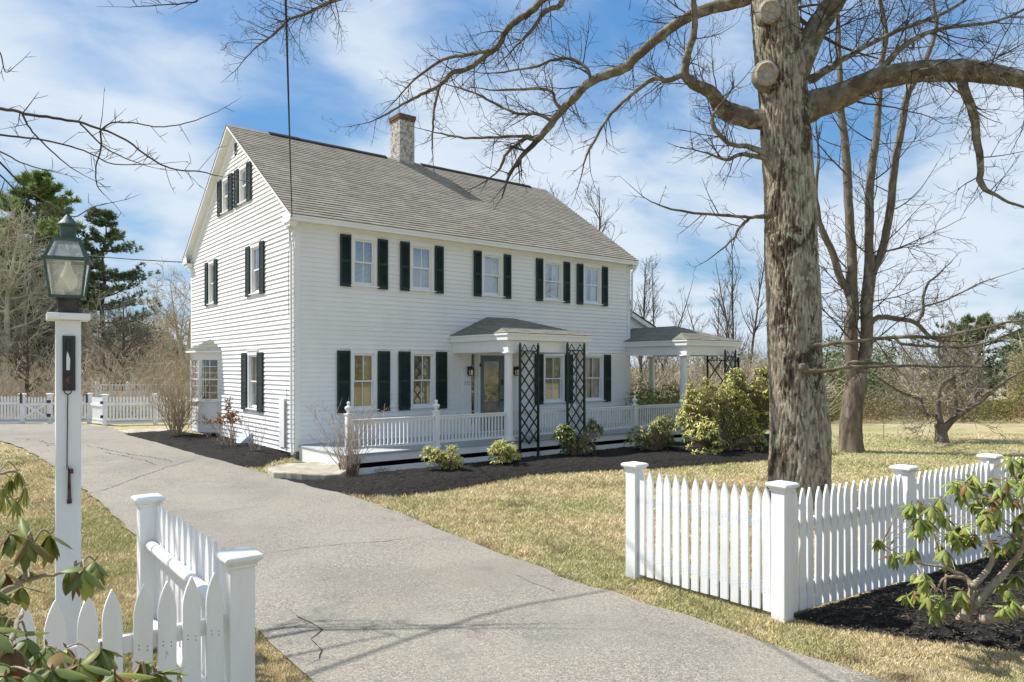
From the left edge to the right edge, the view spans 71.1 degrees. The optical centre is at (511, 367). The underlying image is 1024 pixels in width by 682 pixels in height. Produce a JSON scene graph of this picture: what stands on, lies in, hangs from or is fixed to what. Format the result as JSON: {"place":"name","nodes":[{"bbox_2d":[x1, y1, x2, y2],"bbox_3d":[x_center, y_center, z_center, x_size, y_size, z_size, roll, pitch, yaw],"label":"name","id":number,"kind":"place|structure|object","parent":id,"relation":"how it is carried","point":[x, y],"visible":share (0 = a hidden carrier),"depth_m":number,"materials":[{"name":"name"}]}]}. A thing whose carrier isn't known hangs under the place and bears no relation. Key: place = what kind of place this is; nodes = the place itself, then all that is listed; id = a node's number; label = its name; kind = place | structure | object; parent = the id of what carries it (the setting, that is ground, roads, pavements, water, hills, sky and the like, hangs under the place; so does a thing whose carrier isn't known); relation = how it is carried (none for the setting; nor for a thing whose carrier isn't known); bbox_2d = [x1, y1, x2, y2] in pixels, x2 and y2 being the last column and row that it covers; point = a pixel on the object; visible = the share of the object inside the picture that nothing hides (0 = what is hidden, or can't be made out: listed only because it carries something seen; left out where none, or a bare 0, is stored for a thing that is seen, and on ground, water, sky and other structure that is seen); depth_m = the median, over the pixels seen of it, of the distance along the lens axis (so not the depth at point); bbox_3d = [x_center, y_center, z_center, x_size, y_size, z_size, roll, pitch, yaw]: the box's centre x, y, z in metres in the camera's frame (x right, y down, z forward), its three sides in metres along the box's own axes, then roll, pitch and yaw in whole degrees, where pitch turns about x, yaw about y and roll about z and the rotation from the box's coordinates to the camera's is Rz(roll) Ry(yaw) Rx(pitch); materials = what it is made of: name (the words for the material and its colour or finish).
{"place":"outdoors","nodes":[
{"label":"outdoors","id":0,"kind":"place"},
{"bbox_2d":[116,429,183,432],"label":"path","id":1,"kind":"structure","parent":0,"point":[135,430],"depth_m":23.17,"materials":[{"name":"concrete"}]},
{"bbox_2d":[0,423,887,681],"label":"driveway","id":2,"kind":"structure","parent":0,"point":[318,559],"depth_m":6.78,"materials":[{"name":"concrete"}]},
{"bbox_2d":[0,368,1023,681],"bbox_3d":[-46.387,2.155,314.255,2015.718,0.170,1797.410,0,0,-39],"label":"lawn","id":3,"kind":"structure","parent":0,"point":[958,428],"depth_m":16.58,"materials":[{"name":"plant"}]},
{"bbox_2d":[0,271,24,366],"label":"bare tree","id":4,"kind":"object","parent":3,"relation":"on","point":[10,318],"visible":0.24,"depth_m":35.95,"materials":[{"name":"brown plant"}]},
{"bbox_2d":[0,461,29,524],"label":"rhododendron","id":5,"kind":"object","parent":3,"relation":"on","point":[10,485],"visible":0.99,"depth_m":3.04,"materials":[{"name":"green plant"}]},
{"bbox_2d":[0,318,52,412],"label":"bare tree","id":6,"kind":"object","parent":3,"relation":"on","point":[26,368],"visible":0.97,"depth_m":29.88,"materials":[{"name":"brown plant"}]},
{"bbox_2d":[0,249,53,370],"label":"bare tree","id":7,"kind":"object","parent":3,"relation":"on","point":[30,311],"visible":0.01,"depth_m":40.03,"materials":[{"name":"brown plant"}]},
{"bbox_2d":[0,214,64,393],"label":"bare tree","id":8,"kind":"object","parent":3,"relation":"on","point":[22,313],"visible":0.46,"depth_m":36.25,"materials":[{"name":"brown plant"}]},
{"bbox_2d":[0,200,73,392],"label":"bare tree","id":9,"kind":"object","parent":3,"relation":"on","point":[21,275],"visible":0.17,"depth_m":38.37,"materials":[{"name":"brown wood"}]},
{"bbox_2d":[0,178,74,409],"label":"bare tree","id":10,"kind":"object","parent":3,"relation":"on","point":[6,302],"visible":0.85,"depth_m":34.54,"materials":[{"name":"grey wood"}]},
{"bbox_2d":[0,206,84,360],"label":"bare tree","id":11,"kind":"object","parent":3,"relation":"on","point":[9,226],"visible":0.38,"depth_m":37.04,"materials":[{"name":"brown wood"}]},
{"bbox_2d":[10,261,100,377],"bbox_3d":[-24.402,-1.888,38.257,4.631,8.090,4.605,0,0,-40],"label":"bare tree","id":12,"kind":"object","parent":3,"relation":"on","point":[52,327],"visible":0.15,"depth_m":38.03,"materials":[{"name":"brown plant"}]},
{"bbox_2d":[20,209,98,390],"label":"bare tree","id":13,"kind":"object","parent":3,"relation":"on","point":[56,289],"visible":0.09,"depth_m":40.09,"materials":[{"name":"brown wood"}]},
{"bbox_2d":[0,168,122,389],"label":"pine tree","id":14,"kind":"object","parent":3,"relation":"on","point":[35,180],"visible":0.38,"depth_m":40.27,"materials":[{"name":"green plant"}]},
{"bbox_2d":[37,206,92,645],"bbox_3d":[-2.864,0.633,4.593,0.297,3.333,0.265,0,0,-26],"label":"lamp post","id":15,"kind":"object","parent":3,"relation":"on","point":[67,317],"visible":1,"depth_m":4.54,"materials":[{"name":"paint"}]},
{"bbox_2d":[38,253,102,359],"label":"bare tree","id":16,"kind":"object","parent":3,"relation":"on","point":[86,311],"visible":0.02,"depth_m":41.96,"materials":[{"name":"brown plant"}]},
{"bbox_2d":[0,324,184,405],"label":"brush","id":17,"kind":"object","parent":3,"relation":"on","point":[137,356],"visible":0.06,"depth_m":38.86,"materials":[{"name":"brown plant"}]},
{"bbox_2d":[0,517,186,681],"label":"rhododendron","id":18,"kind":"object","parent":3,"relation":"on","point":[17,659],"visible":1,"depth_m":1.89,"materials":[{"name":"green plant"}]},
{"bbox_2d":[0,393,187,425],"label":"yard fence","id":19,"kind":"object","parent":3,"relation":"on","point":[105,420],"visible":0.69,"depth_m":25.93,"materials":[{"name":"paint"}]},
{"bbox_2d":[20,393,50,422],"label":"gate","id":20,"kind":"structure","parent":19,"relation":"attached to","point":[29,405],"depth_m":26.24,"materials":[{"name":"paint"}]},
{"bbox_2d":[86,392,102,423],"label":"gate","id":21,"kind":"structure","parent":19,"relation":"attached to","point":[95,410],"depth_m":26.22,"materials":[{"name":"paint"}]},
{"bbox_2d":[0,324,189,418],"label":"woodland brush","id":22,"kind":"object","parent":3,"relation":"on","point":[47,385],"visible":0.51,"depth_m":30.26,"materials":[{"name":"brown plant"}]},
{"bbox_2d":[49,207,162,361],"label":"pine tree","id":23,"kind":"object","parent":3,"relation":"on","point":[112,235],"visible":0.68,"depth_m":40.78,"materials":[{"name":"green plant"}]},
{"bbox_2d":[79,275,137,387],"bbox_3d":[-22.346,-1.585,39.539,3.557,7.323,3.712,0,0,-22],"label":"bare tree","id":24,"kind":"object","parent":3,"relation":"on","point":[113,322],"visible":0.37,"depth_m":39.49,"materials":[{"name":"brown plant"}]},
{"bbox_2d":[81,289,137,386],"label":"bare tree","id":25,"kind":"object","parent":3,"relation":"on","point":[94,348],"visible":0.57,"depth_m":33.97,"materials":[{"name":"brown plant"}]},
{"bbox_2d":[88,293,154,390],"bbox_3d":[-17.022,-0.596,31.365,2.844,5.306,2.833,0,0,8],"label":"bare tree","id":26,"kind":"object","parent":3,"relation":"on","point":[123,349],"visible":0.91,"depth_m":31.05,"materials":[{"name":"brown plant"}]},
{"bbox_2d":[0,0,257,228],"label":"bare tree","id":27,"kind":"object","parent":3,"relation":"on","point":[34,115],"visible":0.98,"depth_m":7.00,"materials":[{"name":"grey plant"}]},
{"bbox_2d":[105,285,156,364],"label":"bare tree","id":28,"kind":"object","parent":3,"relation":"on","point":[130,309],"visible":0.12,"depth_m":45.33,"materials":[{"name":"brown plant"}]},
{"bbox_2d":[94,381,176,416],"bbox_3d":[-16.055,1.385,30.712,3.209,1.630,0.274,0,0,-30],"label":"privacy fence","id":29,"kind":"object","parent":3,"relation":"on","point":[120,391],"visible":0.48,"depth_m":30.43,"materials":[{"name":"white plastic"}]},
{"bbox_2d":[105,300,165,390],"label":"bare tree","id":30,"kind":"object","parent":3,"relation":"on","point":[136,342],"visible":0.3,"depth_m":37.83,"materials":[{"name":"brown plant"}]},
{"bbox_2d":[13,493,263,681],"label":"picket fence","id":31,"kind":"object","parent":3,"relation":"on","point":[194,613],"visible":0.91,"depth_m":3.84,"materials":[{"name":"paint"}]},
{"bbox_2d":[107,257,190,417],"bbox_3d":[-13.976,-1.551,30.086,4.237,7.442,4.260,0,0,27],"label":"bare tree","id":32,"kind":"object","parent":3,"relation":"on","point":[170,324],"visible":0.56,"depth_m":29.88,"materials":[{"name":"brown plant"}]},
{"bbox_2d":[127,327,178,387],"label":"bare tree","id":33,"kind":"object","parent":3,"relation":"on","point":[159,343],"visible":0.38,"depth_m":33.83,"materials":[{"name":"brown plant"}]},
{"bbox_2d":[130,292,190,382],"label":"bare tree","id":34,"kind":"object","parent":3,"relation":"on","point":[168,334],"visible":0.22,"depth_m":35.94,"materials":[{"name":"brown plant"}]},
{"bbox_2d":[144,288,188,349],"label":"bare tree","id":35,"kind":"object","parent":3,"relation":"on","point":[164,318],"visible":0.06,"depth_m":43.93,"materials":[{"name":"brown plant"}]},
{"bbox_2d":[125,430,289,466],"bbox_3d":[-8.356,2.046,19.396,2.201,0.196,9.918,0,0,-43],"label":"mulch bed","id":36,"kind":"object","parent":3,"relation":"on","point":[219,453],"visible":0.76,"depth_m":17.54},
{"bbox_2d":[135,348,221,435],"bbox_3d":[-9.698,0.736,20.888,2.777,2.722,2.591,0,0,-39],"label":"forsythia","id":37,"kind":"object","parent":36,"relation":"on","point":[180,424],"visible":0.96,"depth_m":20.68,"materials":[{"name":"brown plant"}]},
{"bbox_2d":[195,396,242,445],"bbox_3d":[-7.245,1.410,18.012,1.144,1.369,1.187,0,0,-39],"label":"azalea","id":38,"kind":"object","parent":36,"relation":"on","point":[228,417],"visible":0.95,"depth_m":18.10,"materials":[{"name":"brown plant"}]},
{"bbox_2d":[234,431,251,442],"bbox_3d":[-7.103,1.875,18.867,0.330,0.350,0.580,0,0,-39],"label":"window well cover","id":39,"kind":"object","parent":36,"relation":"on","point":[242,438],"depth_m":18.77,"materials":[{"name":"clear plastic"}]},
{"bbox_2d":[226,408,276,450],"bbox_3d":[-6.198,1.517,17.169,0.958,1.177,0.946,0,0,22],"label":"bare shrub","id":40,"kind":"object","parent":36,"relation":"on","point":[249,440],"visible":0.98,"depth_m":17.06,"materials":[{"name":"brown plant"}]},
{"bbox_2d":[267,461,347,479],"bbox_3d":[-4.192,2.155,14.570,1.341,0.250,2.185,0,0,-39],"label":"stone step","id":41,"kind":"object","parent":3,"relation":"on","point":[300,470],"visible":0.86,"depth_m":14.24,"materials":[{"name":"stone"}]},
{"bbox_2d":[338,455,360,476],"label":"shrub stubs","id":42,"kind":"object","parent":3,"relation":"on","point":[354,474],"visible":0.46,"depth_m":14.49,"materials":[{"name":"brown plant"}]},
{"bbox_2d":[182,113,741,474],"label":"house","id":43,"kind":"structure","parent":3,"relation":"on","point":[426,301],"depth_m":19.18,"materials":[{"name":"paint"}]},
{"bbox_2d":[0,245,182,262],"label":"utility wire","id":44,"kind":"object","parent":43,"relation":"attached to","point":[98,256],"visible":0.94,"depth_m":25.35,"materials":[{"name":"black"}]},
{"bbox_2d":[188,352,220,432],"bbox_3d":[-9.059,0.600,21.679,1.140,3.000,2.700,0,0,-39],"label":"bay window","id":45,"kind":"structure","parent":43,"relation":"in","point":[210,407],"depth_m":21.01,"materials":[{"name":"white paint"}]},
{"bbox_2d":[207,258,214,304],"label":"window","id":46,"kind":"structure","parent":43,"relation":"in","point":[210,262],"depth_m":21.75,"materials":[{"name":"white glass"}]},
{"bbox_2d":[220,173,242,214],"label":"window","id":47,"kind":"structure","parent":43,"relation":"in","point":[225,183],"depth_m":20.70,"materials":[{"name":"white paint"}]},
{"bbox_2d":[237,161,247,204],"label":"window","id":48,"kind":"structure","parent":43,"relation":"in","point":[242,171],"depth_m":19.50,"materials":[{"name":"white paint"}]},
{"bbox_2d":[245,350,258,409],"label":"window","id":49,"kind":"structure","parent":43,"relation":"in","point":[251,354],"depth_m":18.99,"materials":[{"name":"white paint"}]},
{"bbox_2d":[248,239,260,295],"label":"window","id":50,"kind":"structure","parent":43,"relation":"in","point":[254,253],"depth_m":18.80,"materials":[{"name":"white paint"}]},
{"bbox_2d":[285,0,291,215],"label":"utility wire","id":51,"kind":"object","parent":43,"relation":"attached to","point":[286,31],"visible":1,"depth_m":8.31,"materials":[{"name":"black"}]},
{"bbox_2d":[349,348,378,410],"bbox_3d":[-3.906,0.297,17.939,0.792,1.545,0.975,0,0,-39],"label":"window","id":52,"kind":"structure","parent":43,"relation":"in","point":[363,360],"depth_m":17.73,"materials":[{"name":"white paint"}]},
{"bbox_2d":[350,232,378,287],"bbox_3d":[-3.898,-2.617,17.945,0.772,1.295,0.975,0,0,-39],"label":"window","id":53,"kind":"structure","parent":43,"relation":"in","point":[363,246],"depth_m":17.73,"materials":[{"name":"white paint"}]},
{"bbox_2d":[409,240,435,292],"bbox_3d":[-2.609,-2.617,18.974,0.812,1.295,0.975,0,0,-39],"label":"window","id":54,"kind":"structure","parent":43,"relation":"in","point":[421,253],"depth_m":18.77,"materials":[{"name":"white glass"}]},
{"bbox_2d":[409,349,436,408],"bbox_3d":[-2.585,0.297,18.993,0.832,1.545,0.975,0,0,-39],"label":"window","id":55,"kind":"structure","parent":43,"relation":"in","point":[423,361],"depth_m":18.80,"materials":[{"name":"white paint"}]},
{"bbox_2d":[479,356,503,430],"bbox_3d":[-0.586,0.725,20.064,0.880,2.090,0.125,0,0,-39],"label":"storm door","id":56,"kind":"structure","parent":43,"relation":"in","point":[488,365],"depth_m":20.12,"materials":[{"name":"grey glass"}]},
{"bbox_2d":[481,249,504,297],"bbox_3d":[-0.819,-2.617,20.403,0.832,1.295,0.975,0,0,-39],"label":"window","id":57,"kind":"structure","parent":43,"relation":"in","point":[492,261],"depth_m":20.22,"materials":[{"name":"glass"}]},
{"bbox_2d":[542,257,564,301],"bbox_3d":[0.959,-2.617,21.822,0.882,1.295,0.975,0,0,-39],"label":"window","id":58,"kind":"structure","parent":43,"relation":"in","point":[552,267],"depth_m":21.68,"materials":[{"name":"white glass"}]},
{"bbox_2d":[543,354,564,402],"bbox_3d":[0.987,0.297,21.844,0.932,1.545,0.975,0,0,-39],"label":"window","id":59,"kind":"structure","parent":43,"relation":"in","point":[554,364],"depth_m":21.68,"materials":[{"name":"white paint"}]},
{"bbox_2d":[582,262,602,304],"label":"window","id":60,"kind":"structure","parent":43,"relation":"in","point":[592,272],"depth_m":22.73,"materials":[{"name":"glass"}]},
{"bbox_2d":[586,352,605,401],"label":"window","id":61,"kind":"structure","parent":43,"relation":"in","point":[594,360],"depth_m":22.78,"materials":[{"name":"white paint"}]},
{"bbox_2d":[268,434,769,496],"bbox_3d":[2.692,2.157,17.273,15.772,0.191,4.646,0,0,-36],"label":"mulch bed","id":62,"kind":"object","parent":3,"relation":"on","point":[463,477],"visible":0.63,"depth_m":15.06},
{"bbox_2d":[305,394,400,477],"bbox_3d":[-3.365,1.393,14.545,1.645,1.700,2.185,0,0,18],"label":"bare shrub","id":63,"kind":"object","parent":62,"relation":"on","point":[343,465],"visible":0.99,"depth_m":14.47,"materials":[{"name":"brown plant"}]},
{"bbox_2d":[419,444,465,469],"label":"rhododendron","id":64,"kind":"object","parent":62,"relation":"on","point":[451,460],"visible":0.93,"depth_m":14.54,"materials":[{"name":"green plant"}]},
{"bbox_2d":[488,438,520,464],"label":"rhododendron","id":65,"kind":"object","parent":62,"relation":"on","point":[502,452],"visible":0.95,"depth_m":15.39,"materials":[{"name":"green plant"}]},
{"bbox_2d":[519,343,539,457],"bbox_3d":[0.422,0.815,17.590,0.634,2.850,0.048,0,0,-39],"label":"trellis","id":66,"kind":"object","parent":62,"relation":"on","point":[534,395],"visible":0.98,"depth_m":17.62,"materials":[{"name":"black wood"}]},
{"bbox_2d":[566,342,585,452],"bbox_3d":[1.657,0.795,18.575,0.654,2.890,0.048,0,0,-39],"label":"trellis","id":67,"kind":"object","parent":62,"relation":"on","point":[568,408],"visible":0.93,"depth_m":18.58,"materials":[{"name":"black wood"}]},
{"bbox_2d":[551,418,603,454],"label":"rhododendron","id":68,"kind":"object","parent":62,"relation":"on","point":[567,437],"visible":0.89,"depth_m":17.09,"materials":[{"name":"green plant"}]},
{"bbox_2d":[622,414,676,449],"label":"rhododendron","id":69,"kind":"object","parent":62,"relation":"on","point":[659,434],"visible":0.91,"depth_m":18.06,"materials":[{"name":"green plant"}]},
{"bbox_2d":[673,376,764,454],"bbox_3d":[5.138,1.221,18.154,2.575,2.012,1.956,0,0,-39],"label":"rhododendron","id":70,"kind":"object","parent":62,"relation":"on","point":[716,430],"visible":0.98,"depth_m":18.02,"materials":[{"name":"green plant"}]},
{"bbox_2d":[706,354,739,393],"bbox_3d":[6.974,0.895,23.728,0.048,2.690,1.254,0,0,-39],"label":"trellis","id":71,"kind":"object","parent":62,"relation":"on","point":[708,362],"visible":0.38,"depth_m":24.00,"materials":[{"name":"black wood"}]},
{"bbox_2d":[719,366,769,446],"bbox_3d":[6.386,1.066,19.337,2.003,2.200,1.972,0,0,-39],"label":"rhododendron","id":72,"kind":"object","parent":62,"relation":"on","point":[758,392],"visible":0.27,"depth_m":18.92,"materials":[{"name":"green plant"}]},
{"bbox_2d":[44,339,1007,388],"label":"treeline","id":73,"kind":"object","parent":3,"relation":"on","point":[826,368],"visible":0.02,"depth_m":77.84,"materials":[{"name":"brown plant"}]},
{"bbox_2d":[42,351,1019,393],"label":"treeline brush","id":74,"kind":"object","parent":3,"relation":"on","point":[922,388],"visible":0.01,"depth_m":63.77,"materials":[{"name":"brown plant"}]},
{"bbox_2d":[545,182,569,204],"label":"bare tree","id":75,"kind":"object","parent":3,"relation":"on","point":[556,192],"visible":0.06,"depth_m":31.28,"materials":[{"name":"brown wood"}]},
{"bbox_2d":[95,482,1023,672],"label":"fallen leaves","id":76,"kind":"object","parent":3,"relation":"on","point":[635,613],"visible":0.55,"depth_m":6.17,"materials":[{"name":"brown plant"}]},
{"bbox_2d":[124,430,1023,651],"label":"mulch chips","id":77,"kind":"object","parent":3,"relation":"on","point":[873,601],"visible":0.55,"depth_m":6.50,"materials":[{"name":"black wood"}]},
{"bbox_2d":[577,181,627,240],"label":"bare tree","id":78,"kind":"object","parent":3,"relation":"on","point":[600,224],"visible":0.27,"depth_m":35.02,"materials":[{"name":"brown wood"}]},
{"bbox_2d":[220,0,1023,510],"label":"maple tree","id":79,"kind":"object","parent":3,"relation":"on","point":[792,106],"visible":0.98,"depth_m":11.27,"materials":[{"name":"brown plant"}]},
{"bbox_2d":[630,252,668,385],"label":"bare tree","id":80,"kind":"object","parent":3,"relation":"on","point":[645,292],"visible":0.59,"depth_m":35.30,"materials":[{"name":"brown plant"}]},
{"bbox_2d":[630,255,693,385],"bbox_3d":[6.526,-1.536,32.975,3.540,7.642,1.937,0,0,11],"label":"bare tree","id":81,"kind":"object","parent":3,"relation":"on","point":[653,316],"visible":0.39,"depth_m":32.87,"materials":[{"name":"brown plant"}]},
{"bbox_2d":[624,377,701,421],"bbox_3d":[5.237,1.245,24.484,2.926,2.025,3.569,0,0,9],"label":"leafy thicket","id":82,"kind":"object","parent":3,"relation":"on","point":[653,397],"visible":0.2,"depth_m":24.00,"materials":[{"name":"green plant"}]},
{"bbox_2d":[684,272,737,375],"bbox_3d":[10.794,-1.433,37.981,3.442,7.430,1.883,0,0,-15],"label":"bare tree","id":83,"kind":"object","parent":3,"relation":"on","point":[697,319],"visible":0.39,"depth_m":37.84,"materials":[{"name":"brown plant"}]},
{"bbox_2d":[724,350,735,397],"bbox_3d":[6.912,0.835,22.692,0.604,2.810,0.048,0,0,-39],"label":"trellis","id":84,"kind":"object","parent":3,"relation":"on","point":[725,360],"visible":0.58,"depth_m":22.61,"materials":[{"name":"black wood"}]},
{"bbox_2d":[705,220,766,376],"bbox_3d":[10.720,-2.367,34.113,2.367,9.340,4.326,0,0,-19],"label":"bare tree","id":85,"kind":"object","parent":3,"relation":"on","point":[754,327],"visible":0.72,"depth_m":33.95,"materials":[{"name":"brown wood"}]},
{"bbox_2d":[630,324,892,414],"bbox_3d":[9.748,0.426,32.528,15.566,4.851,16.402,0,0,7],"label":"thicket","id":86,"kind":"object","parent":3,"relation":"on","point":[669,379],"visible":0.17,"depth_m":29.54,"materials":[{"name":"brown plant"}]},
{"bbox_2d":[621,453,1023,623],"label":"picket fence","id":87,"kind":"object","parent":3,"relation":"on","point":[847,557],"visible":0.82,"depth_m":6.88,"materials":[{"name":"paint"}]},
{"bbox_2d":[822,326,896,409],"bbox_3d":[16.869,0.045,35.008,3.866,4.489,6.016,0,0,24],"label":"leafy thicket","id":88,"kind":"object","parent":3,"relation":"on","point":[842,374],"visible":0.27,"depth_m":34.79,"materials":[{"name":"plant"}]},
{"bbox_2d":[794,547,1023,652],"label":"mulch bed","id":89,"kind":"object","parent":3,"relation":"on","point":[944,629],"visible":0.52,"depth_m":6.15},
{"bbox_2d":[868,454,1023,626],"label":"rhododendron","id":90,"kind":"object","parent":89,"relation":"on","point":[971,601],"visible":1,"depth_m":5.52,"materials":[{"name":"green plant"}]},
{"bbox_2d":[893,325,927,401],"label":"bare tree","id":91,"kind":"object","parent":3,"relation":"on","point":[908,386],"visible":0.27,"depth_m":44.04,"materials":[{"name":"brown plant"}]},
{"bbox_2d":[808,0,1023,452],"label":"bare tree","id":92,"kind":"object","parent":3,"relation":"on","point":[850,440],"visible":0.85,"depth_m":18.91,"materials":[{"name":"brown plant"}]},
{"bbox_2d":[826,380,1023,422],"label":"hedgerow","id":93,"kind":"object","parent":3,"relation":"on","point":[1004,407],"visible":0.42,"depth_m":29.35,"materials":[{"name":"plant"}]},
{"bbox_2d":[827,385,1023,418],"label":"field brush","id":94,"kind":"object","parent":3,"relation":"on","point":[934,403],"visible":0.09,"depth_m":32.52,"materials":[{"name":"brown plant"}]},
{"bbox_2d":[832,285,1023,445],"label":"fruit tree","id":95,"kind":"object","parent":3,"relation":"on","point":[941,427],"visible":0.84,"depth_m":21.41,"materials":[{"name":"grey plant"}]},
{"bbox_2d":[919,319,988,404],"bbox_3d":[24.901,-0.242,40.261,2.871,5.016,2.855,0,0,-6],"label":"pine tree","id":96,"kind":"object","parent":3,"relation":"on","point":[961,360],"visible":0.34,"depth_m":39.93,"materials":[{"name":"plant"}]},
{"bbox_2d":[916,312,1023,397],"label":"pine tree","id":97,"kind":"object","parent":3,"relation":"on","point":[966,319],"visible":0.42,"depth_m":46.50,"materials":[{"name":"plant"}]},
{"bbox_2d":[983,310,1023,393],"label":"pine tree","id":98,"kind":"object","parent":3,"relation":"on","point":[1017,316],"visible":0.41,"depth_m":42.78,"materials":[{"name":"green plant"}]},
{"bbox_2d":[995,330,1023,385],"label":"pine tree","id":99,"kind":"object","parent":3,"relation":"on","point":[1018,340],"visible":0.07,"depth_m":62.13,"materials":[{"name":"green plant"}]},
{"bbox_2d":[1007,338,1023,405],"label":"leafy thicket","id":100,"kind":"object","parent":3,"relation":"on","point":[1018,388],"visible":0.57,"depth_m":34.48,"materials":[{"name":"green plant"}]},
{"bbox_2d":[0,0,1023,368],"label":"sky","id":101,"kind":"structure","parent":0,"point":[156,68],"materials":[{"name":"blue"}]},
{"bbox_2d":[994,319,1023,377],"bbox_3d":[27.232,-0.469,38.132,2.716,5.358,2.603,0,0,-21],"label":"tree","id":102,"kind":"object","parent":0,"point":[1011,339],"visible":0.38,"depth_m":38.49,"materials":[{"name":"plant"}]}
]}

